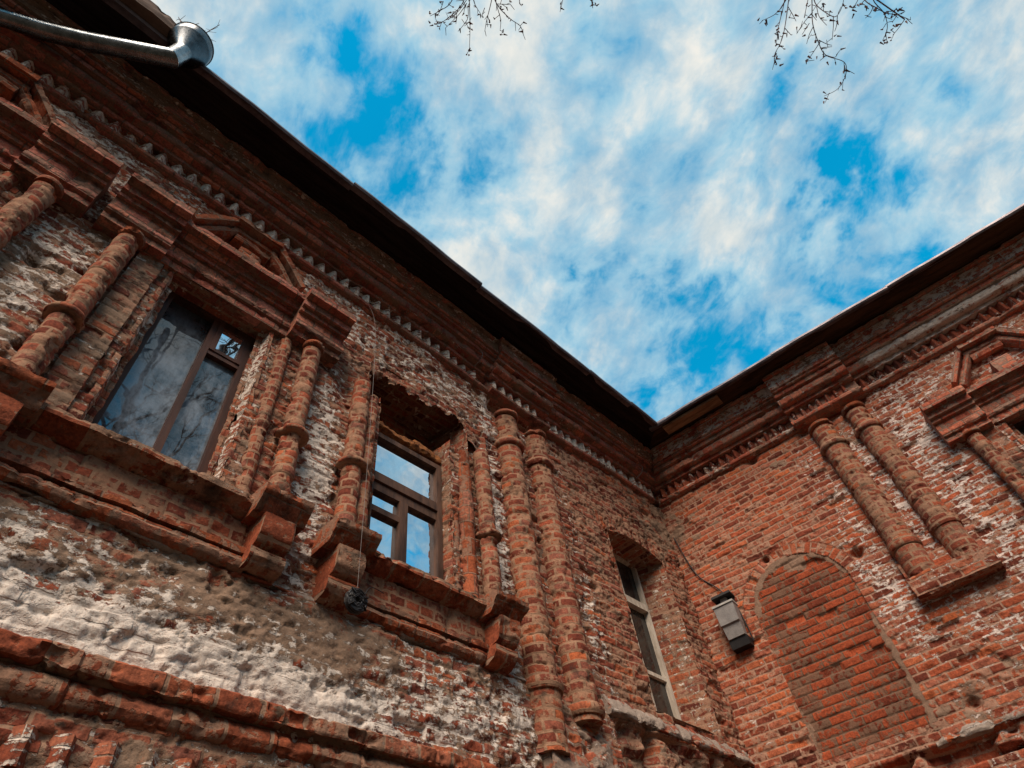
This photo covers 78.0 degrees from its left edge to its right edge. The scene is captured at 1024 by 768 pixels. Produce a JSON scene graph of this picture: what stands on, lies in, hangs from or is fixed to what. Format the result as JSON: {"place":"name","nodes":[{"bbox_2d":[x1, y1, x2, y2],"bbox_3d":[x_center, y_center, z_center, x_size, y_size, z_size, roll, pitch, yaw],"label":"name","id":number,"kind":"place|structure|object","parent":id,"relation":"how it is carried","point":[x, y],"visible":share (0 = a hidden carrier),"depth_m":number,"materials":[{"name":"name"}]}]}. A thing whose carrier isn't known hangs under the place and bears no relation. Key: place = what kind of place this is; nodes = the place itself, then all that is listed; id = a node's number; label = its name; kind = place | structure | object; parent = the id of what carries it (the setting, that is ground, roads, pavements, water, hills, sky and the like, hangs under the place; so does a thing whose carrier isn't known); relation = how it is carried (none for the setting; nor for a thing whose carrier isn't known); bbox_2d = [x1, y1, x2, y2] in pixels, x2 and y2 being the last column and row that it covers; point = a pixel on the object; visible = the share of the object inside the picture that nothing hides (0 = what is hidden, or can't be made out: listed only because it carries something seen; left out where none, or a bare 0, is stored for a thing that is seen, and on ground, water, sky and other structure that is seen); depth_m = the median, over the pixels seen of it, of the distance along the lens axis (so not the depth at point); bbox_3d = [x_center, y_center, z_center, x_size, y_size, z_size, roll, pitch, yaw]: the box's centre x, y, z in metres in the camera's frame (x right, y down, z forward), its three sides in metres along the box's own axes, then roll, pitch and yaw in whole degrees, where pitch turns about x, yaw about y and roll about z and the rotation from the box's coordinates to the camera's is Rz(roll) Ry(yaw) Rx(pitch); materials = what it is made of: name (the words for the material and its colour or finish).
{"place":"outdoors","nodes":[
{"label":"outdoors","id":0,"kind":"place"},
{"bbox_2d":[151,0,1023,421],"label":"sky","id":1,"kind":"structure","parent":0,"point":[638,181],"materials":[{"name":"blue"}]},
{"label":"ground","id":2,"kind":"structure","parent":0,"visible":0},
{"bbox_2d":[0,0,1023,767],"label":"brick building","id":3,"kind":"structure","parent":2,"relation":"on","point":[202,268],"depth_m":6.22,"materials":[{"name":"brick"}]},
{"bbox_2d":[0,8,213,68],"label":"drainpipe","id":4,"kind":"object","parent":3,"relation":"attached to","point":[190,45],"visible":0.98,"depth_m":5.83,"materials":[{"name":"metal"}]},
{"bbox_2d":[92,291,255,472],"bbox_3d":[-2.642,0.026,5.005,0.830,2.020,0.100,35,-63,-30],"label":"window","id":5,"kind":"structure","parent":3,"relation":"in","point":[174,397],"depth_m":5.03,"materials":[{"name":"grey glass"}]},
{"bbox_2d":[177,15,219,41],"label":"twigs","id":6,"kind":"object","parent":3,"relation":"on","point":[205,30],"visible":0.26,"depth_m":6.62,"materials":[{"name":"brown plant"}]},
{"bbox_2d":[343,304,383,614],"bbox_3d":[-1.269,0.245,5.713,0.389,4.116,0.260,-2,-51,-6],"label":"hanging cable coil","id":7,"kind":"object","parent":3,"relation":"hanging from","point":[355,602],"visible":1,"depth_m":4.14,"materials":[{"name":"grey metal"}]},
{"bbox_2d":[368,432,442,578],"bbox_3d":[-1.019,1.217,5.907,0.880,1.680,0.104,35,-63,-30],"label":"window","id":8,"kind":"structure","parent":3,"relation":"in","point":[406,501],"depth_m":5.99,"materials":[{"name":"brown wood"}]},
{"bbox_2d":[613,553,681,720],"bbox_3d":[1.538,3.160,8.043,0.980,2.400,0.115,35,-63,-30],"label":"window","id":9,"kind":"structure","parent":3,"relation":"in","point":[662,694],"depth_m":8.19,"materials":[{"name":"beige paint"}]},
{"bbox_2d":[673,538,754,653],"bbox_3d":[2.744,2.796,8.839,0.537,1.961,0.270,-34,-55,19],"label":"floodlight","id":10,"kind":"object","parent":3,"relation":"attached to","point":[726,610],"visible":1,"depth_m":8.24,"materials":[{"name":"grey paint"}]},
{"bbox_2d":[1013,420,1023,434],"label":"window","id":11,"kind":"structure","parent":3,"relation":"in","point":[1019,426],"depth_m":7.81,"materials":[{"name":"brown paint"}]},
{"bbox_2d":[428,0,911,103],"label":"bare tree","id":12,"kind":"object","parent":2,"relation":"on","point":[766,23],"visible":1,"depth_m":4.10,"materials":[{"name":"brown plant"}]}
]}

